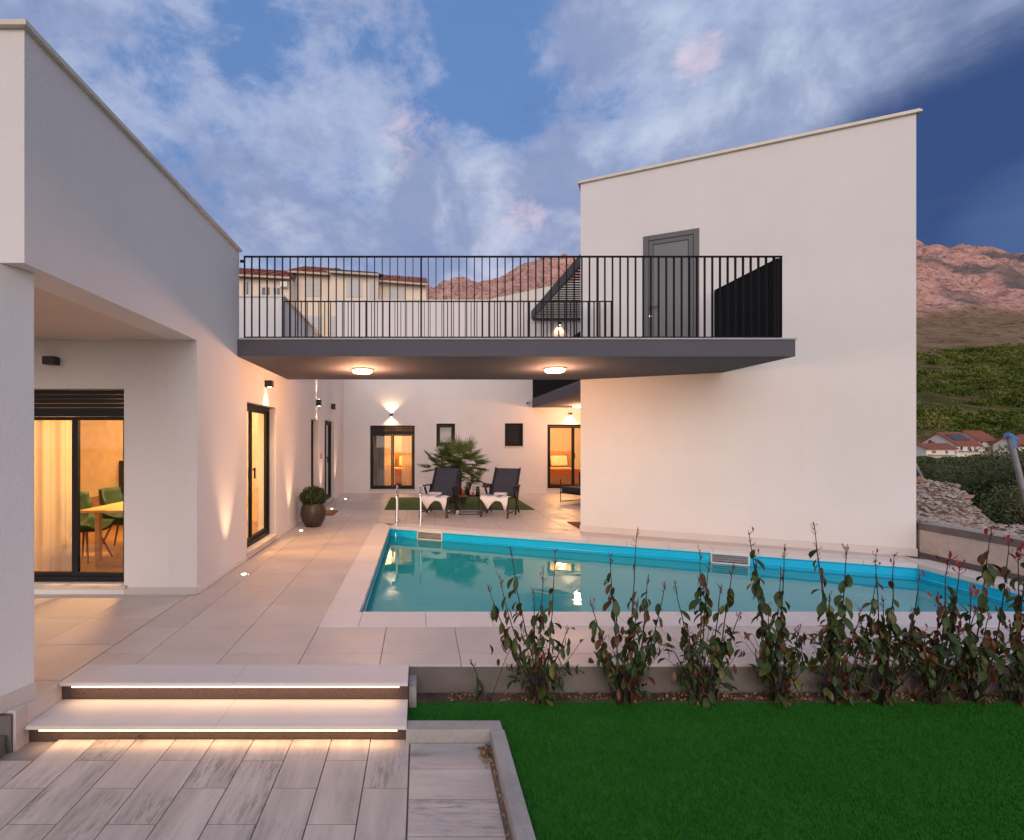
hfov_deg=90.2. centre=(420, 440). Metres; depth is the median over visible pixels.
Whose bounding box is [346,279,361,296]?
window
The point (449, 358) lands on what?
bridge balcony
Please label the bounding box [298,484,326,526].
potted shrub
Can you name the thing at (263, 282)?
terraced house
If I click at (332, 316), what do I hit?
window
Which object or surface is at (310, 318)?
window
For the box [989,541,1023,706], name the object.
hedge plant
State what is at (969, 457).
bush
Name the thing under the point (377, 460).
drape
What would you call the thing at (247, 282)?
window
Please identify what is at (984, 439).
hipped house
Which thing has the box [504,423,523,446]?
small window
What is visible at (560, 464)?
double bed
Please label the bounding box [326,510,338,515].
doormat
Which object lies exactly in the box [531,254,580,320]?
slatted pergola
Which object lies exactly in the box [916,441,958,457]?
porch house
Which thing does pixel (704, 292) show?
balcony railing
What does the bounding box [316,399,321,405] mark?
wall lamp
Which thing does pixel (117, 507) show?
dining table
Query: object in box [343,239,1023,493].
terrain
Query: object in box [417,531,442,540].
pool skimmer
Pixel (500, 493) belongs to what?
folded towel
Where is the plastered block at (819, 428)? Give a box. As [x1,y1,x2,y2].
[578,108,922,556]
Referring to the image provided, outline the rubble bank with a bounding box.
[916,476,1023,537]
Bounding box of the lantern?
[476,486,479,495]
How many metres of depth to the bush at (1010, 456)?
15.36 m
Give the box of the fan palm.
[417,435,489,502]
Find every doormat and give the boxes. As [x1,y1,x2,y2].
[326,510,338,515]
[567,522,580,528]
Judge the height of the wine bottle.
0.310 m
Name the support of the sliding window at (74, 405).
in the villa wing at (120, 296)
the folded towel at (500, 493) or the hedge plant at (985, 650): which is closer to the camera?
the hedge plant at (985, 650)
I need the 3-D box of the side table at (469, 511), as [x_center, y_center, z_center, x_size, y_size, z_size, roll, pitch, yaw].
[1.100,1.448,11.300,0.520,0.400,0.400,0,0,-4]
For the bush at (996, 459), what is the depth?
12.25 m
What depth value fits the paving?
2.68 m
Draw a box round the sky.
[0,0,1023,287]
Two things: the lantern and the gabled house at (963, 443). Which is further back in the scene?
the gabled house at (963, 443)
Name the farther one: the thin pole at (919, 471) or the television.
the thin pole at (919, 471)
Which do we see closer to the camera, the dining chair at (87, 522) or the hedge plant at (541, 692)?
the hedge plant at (541, 692)
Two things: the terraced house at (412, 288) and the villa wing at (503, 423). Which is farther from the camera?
the terraced house at (412, 288)
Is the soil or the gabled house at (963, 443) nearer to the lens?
the soil
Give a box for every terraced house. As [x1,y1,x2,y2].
[239,268,295,305]
[287,266,340,336]
[327,269,383,336]
[378,274,427,299]
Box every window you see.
[34,390,126,588]
[242,280,249,294]
[261,286,270,294]
[272,287,280,294]
[293,280,296,299]
[306,280,319,296]
[308,316,319,331]
[329,315,334,334]
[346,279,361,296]
[369,281,375,299]
[369,425,415,489]
[388,287,404,299]
[435,424,454,447]
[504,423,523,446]
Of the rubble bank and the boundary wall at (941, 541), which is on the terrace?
the boundary wall at (941, 541)
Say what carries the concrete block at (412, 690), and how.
on the soil
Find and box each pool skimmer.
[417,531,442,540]
[710,552,749,565]
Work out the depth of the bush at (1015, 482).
11.09 m
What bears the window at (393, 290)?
in the terraced house at (412, 288)
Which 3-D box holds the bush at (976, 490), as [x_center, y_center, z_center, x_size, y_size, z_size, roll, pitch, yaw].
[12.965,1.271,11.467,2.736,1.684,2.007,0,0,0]
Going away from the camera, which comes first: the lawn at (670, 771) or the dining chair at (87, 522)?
the lawn at (670, 771)
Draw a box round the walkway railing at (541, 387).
[533,331,580,397]
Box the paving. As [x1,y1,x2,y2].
[0,739,510,839]
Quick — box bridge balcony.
[237,338,796,379]
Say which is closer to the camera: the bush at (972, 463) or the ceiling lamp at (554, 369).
the ceiling lamp at (554, 369)
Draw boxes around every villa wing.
[0,19,343,713]
[334,300,580,492]
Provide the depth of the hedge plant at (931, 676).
3.52 m
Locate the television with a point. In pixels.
(121, 474)
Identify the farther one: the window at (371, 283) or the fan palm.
the window at (371, 283)
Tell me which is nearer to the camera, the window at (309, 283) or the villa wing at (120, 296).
the villa wing at (120, 296)
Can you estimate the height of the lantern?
0.200 m
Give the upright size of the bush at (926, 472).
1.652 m
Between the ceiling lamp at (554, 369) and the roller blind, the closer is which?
the ceiling lamp at (554, 369)
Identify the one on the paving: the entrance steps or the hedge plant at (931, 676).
the entrance steps
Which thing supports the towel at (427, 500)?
on the sun lounger at (445, 481)
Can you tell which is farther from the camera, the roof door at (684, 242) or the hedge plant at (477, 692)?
the roof door at (684, 242)
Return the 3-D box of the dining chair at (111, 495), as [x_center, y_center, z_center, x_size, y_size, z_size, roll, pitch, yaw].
[-4.426,1.161,7.418,0.561,0.896,0.550,0,0,-4]
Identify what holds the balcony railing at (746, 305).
on the bridge balcony
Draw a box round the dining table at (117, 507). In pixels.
[80,501,122,566]
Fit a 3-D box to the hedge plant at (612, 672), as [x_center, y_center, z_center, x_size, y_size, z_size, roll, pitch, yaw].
[1.478,1.265,3.558,0.552,1.282,0.433,0,0,17]
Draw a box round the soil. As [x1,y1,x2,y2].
[417,693,1018,701]
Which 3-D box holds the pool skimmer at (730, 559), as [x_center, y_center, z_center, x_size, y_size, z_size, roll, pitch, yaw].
[4.602,1.770,7.469,0.500,0.156,0.032,0,0,22]
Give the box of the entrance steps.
[25,665,408,741]
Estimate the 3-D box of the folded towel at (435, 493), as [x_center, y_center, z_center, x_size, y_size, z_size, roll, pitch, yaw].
[0.337,1.198,11.288,0.280,0.050,0.180,0,0,17]
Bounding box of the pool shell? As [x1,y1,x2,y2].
[362,529,1023,612]
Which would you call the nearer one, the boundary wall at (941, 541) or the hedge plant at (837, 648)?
the hedge plant at (837, 648)
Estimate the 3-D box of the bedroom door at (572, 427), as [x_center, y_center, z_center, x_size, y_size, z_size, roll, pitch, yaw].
[4.747,0.526,15.650,1.665,2.024,0.160,0,0,0]
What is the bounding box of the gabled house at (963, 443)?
[919,432,983,456]
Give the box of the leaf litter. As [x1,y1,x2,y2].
[448,690,1014,839]
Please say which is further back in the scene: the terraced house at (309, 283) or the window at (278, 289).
the terraced house at (309, 283)
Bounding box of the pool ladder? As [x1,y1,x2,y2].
[395,485,422,585]
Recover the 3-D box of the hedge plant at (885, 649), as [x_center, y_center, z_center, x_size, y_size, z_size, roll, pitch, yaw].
[3.312,1.332,3.553,0.650,1.139,0.306,0,0,0]
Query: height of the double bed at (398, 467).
1.124 m
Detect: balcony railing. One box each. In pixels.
[240,256,782,337]
[283,301,611,336]
[714,258,779,336]
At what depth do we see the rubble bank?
8.98 m
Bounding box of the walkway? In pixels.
[532,381,580,407]
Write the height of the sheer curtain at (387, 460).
2.440 m
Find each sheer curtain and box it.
[34,420,71,570]
[382,434,394,486]
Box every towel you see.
[419,494,450,509]
[429,492,441,494]
[480,494,510,509]
[494,492,507,494]
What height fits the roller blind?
0.614 m
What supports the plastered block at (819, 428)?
on the terrace
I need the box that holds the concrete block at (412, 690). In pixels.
[409,674,416,707]
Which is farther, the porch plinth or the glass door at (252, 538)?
the glass door at (252, 538)
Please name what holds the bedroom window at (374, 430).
in the villa wing at (503, 423)
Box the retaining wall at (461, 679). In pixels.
[409,655,1018,692]
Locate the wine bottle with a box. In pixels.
[467,482,469,494]
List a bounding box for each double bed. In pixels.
[395,451,401,483]
[550,451,580,483]
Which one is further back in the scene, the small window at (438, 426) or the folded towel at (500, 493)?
the small window at (438, 426)
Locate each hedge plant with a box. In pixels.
[469,636,520,700]
[487,546,585,706]
[588,527,669,705]
[658,545,742,707]
[735,527,829,708]
[798,522,890,705]
[845,549,938,706]
[891,551,979,705]
[930,526,1023,705]
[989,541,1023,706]
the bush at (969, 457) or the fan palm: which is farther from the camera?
the bush at (969, 457)
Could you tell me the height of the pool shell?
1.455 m
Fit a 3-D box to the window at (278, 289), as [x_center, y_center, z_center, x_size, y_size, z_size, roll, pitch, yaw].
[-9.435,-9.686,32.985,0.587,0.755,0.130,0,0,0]
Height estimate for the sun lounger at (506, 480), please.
1.023 m
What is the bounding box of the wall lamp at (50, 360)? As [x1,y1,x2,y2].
[42,356,59,364]
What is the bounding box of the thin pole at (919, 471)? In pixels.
[916,463,923,477]
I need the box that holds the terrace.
[1,493,1023,713]
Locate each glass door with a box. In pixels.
[246,403,277,554]
[325,421,334,504]
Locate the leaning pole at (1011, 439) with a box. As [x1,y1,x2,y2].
[1003,432,1023,508]
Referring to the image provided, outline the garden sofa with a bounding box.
[560,472,580,501]
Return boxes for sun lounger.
[421,467,460,517]
[480,467,520,518]
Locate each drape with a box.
[373,436,383,484]
[402,436,411,484]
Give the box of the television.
[119,461,122,494]
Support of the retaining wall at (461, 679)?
on the soil
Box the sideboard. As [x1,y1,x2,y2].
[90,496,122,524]
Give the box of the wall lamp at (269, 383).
[265,380,273,387]
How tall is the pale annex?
11.168 m
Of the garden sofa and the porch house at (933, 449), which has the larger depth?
the porch house at (933, 449)
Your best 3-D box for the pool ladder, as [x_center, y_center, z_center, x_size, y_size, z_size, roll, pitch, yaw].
[-0.230,1.821,9.847,0.550,1.859,0.794,0,0,0]
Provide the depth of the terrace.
4.42 m
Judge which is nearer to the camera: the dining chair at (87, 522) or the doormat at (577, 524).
the dining chair at (87, 522)
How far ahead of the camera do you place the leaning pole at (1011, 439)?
8.97 m
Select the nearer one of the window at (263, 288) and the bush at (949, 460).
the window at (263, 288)
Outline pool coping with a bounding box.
[319,523,1023,628]
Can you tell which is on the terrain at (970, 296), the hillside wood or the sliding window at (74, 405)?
the hillside wood
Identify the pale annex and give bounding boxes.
[488,281,580,299]
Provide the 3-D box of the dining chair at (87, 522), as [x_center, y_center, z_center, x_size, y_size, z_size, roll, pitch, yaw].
[-4.525,1.161,6.744,0.561,0.896,0.550,0,0,8]
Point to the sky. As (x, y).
(300, 127)
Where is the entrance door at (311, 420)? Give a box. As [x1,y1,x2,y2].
[311,420,312,498]
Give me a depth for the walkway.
13.14 m
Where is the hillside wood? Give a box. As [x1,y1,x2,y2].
[916,342,1023,437]
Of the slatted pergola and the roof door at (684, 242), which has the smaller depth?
the roof door at (684, 242)
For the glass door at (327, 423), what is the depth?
13.55 m
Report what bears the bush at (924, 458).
on the terrain at (970, 296)
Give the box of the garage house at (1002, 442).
[989,436,1023,455]
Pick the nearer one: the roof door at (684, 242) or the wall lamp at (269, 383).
the wall lamp at (269, 383)
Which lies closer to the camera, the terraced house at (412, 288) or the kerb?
the kerb
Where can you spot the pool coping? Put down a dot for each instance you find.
(346, 605)
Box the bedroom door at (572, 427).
[546,425,580,489]
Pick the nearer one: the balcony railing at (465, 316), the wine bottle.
the balcony railing at (465, 316)
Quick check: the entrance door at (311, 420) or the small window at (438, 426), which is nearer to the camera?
the entrance door at (311, 420)
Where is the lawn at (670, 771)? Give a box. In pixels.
[408,702,1023,839]
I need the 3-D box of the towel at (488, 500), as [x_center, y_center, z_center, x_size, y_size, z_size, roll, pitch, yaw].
[1.624,1.330,10.809,0.602,0.291,0.418,0,0,23]
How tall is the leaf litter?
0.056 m
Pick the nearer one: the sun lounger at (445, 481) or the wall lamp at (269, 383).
the wall lamp at (269, 383)
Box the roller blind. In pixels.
[440,427,450,441]
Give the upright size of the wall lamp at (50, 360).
0.085 m
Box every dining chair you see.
[80,491,115,563]
[99,487,122,545]
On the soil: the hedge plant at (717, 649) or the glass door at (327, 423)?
the hedge plant at (717, 649)
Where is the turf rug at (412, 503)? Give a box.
[384,497,534,509]
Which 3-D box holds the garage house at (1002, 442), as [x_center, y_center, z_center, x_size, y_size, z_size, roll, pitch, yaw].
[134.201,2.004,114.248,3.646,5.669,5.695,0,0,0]
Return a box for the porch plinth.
[0,681,61,757]
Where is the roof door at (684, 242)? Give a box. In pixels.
[643,228,698,336]
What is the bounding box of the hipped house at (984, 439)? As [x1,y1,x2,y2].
[961,430,996,454]
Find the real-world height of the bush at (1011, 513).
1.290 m
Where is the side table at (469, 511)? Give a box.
[457,495,480,514]
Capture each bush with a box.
[916,455,944,462]
[916,457,995,497]
[937,460,1023,516]
[941,456,962,462]
[949,458,1023,488]
[955,454,994,462]
[956,444,1023,508]
[976,483,1023,525]
[978,471,1023,524]
[979,444,1023,465]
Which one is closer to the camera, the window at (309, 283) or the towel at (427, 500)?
the towel at (427, 500)
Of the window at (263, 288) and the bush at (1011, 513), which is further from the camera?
the window at (263, 288)
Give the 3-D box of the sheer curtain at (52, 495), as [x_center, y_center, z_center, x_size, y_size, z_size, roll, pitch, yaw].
[-4.525,0.395,5.790,1.150,2.390,0.082,0,0,0]
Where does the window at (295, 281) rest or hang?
in the terraced house at (309, 283)
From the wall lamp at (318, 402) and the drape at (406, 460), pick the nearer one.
the wall lamp at (318, 402)
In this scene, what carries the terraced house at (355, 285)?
on the terrain at (970, 296)
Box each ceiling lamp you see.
[352,368,371,373]
[544,367,564,372]
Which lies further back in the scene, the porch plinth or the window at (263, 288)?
the window at (263, 288)
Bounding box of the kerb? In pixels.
[406,720,535,839]
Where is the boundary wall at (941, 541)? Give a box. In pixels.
[916,519,1023,581]
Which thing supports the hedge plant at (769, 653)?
on the soil
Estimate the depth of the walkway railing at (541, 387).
13.67 m
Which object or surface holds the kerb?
on the lawn at (670, 771)
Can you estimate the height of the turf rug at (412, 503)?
0.012 m
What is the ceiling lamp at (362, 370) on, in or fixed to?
attached to the bridge balcony

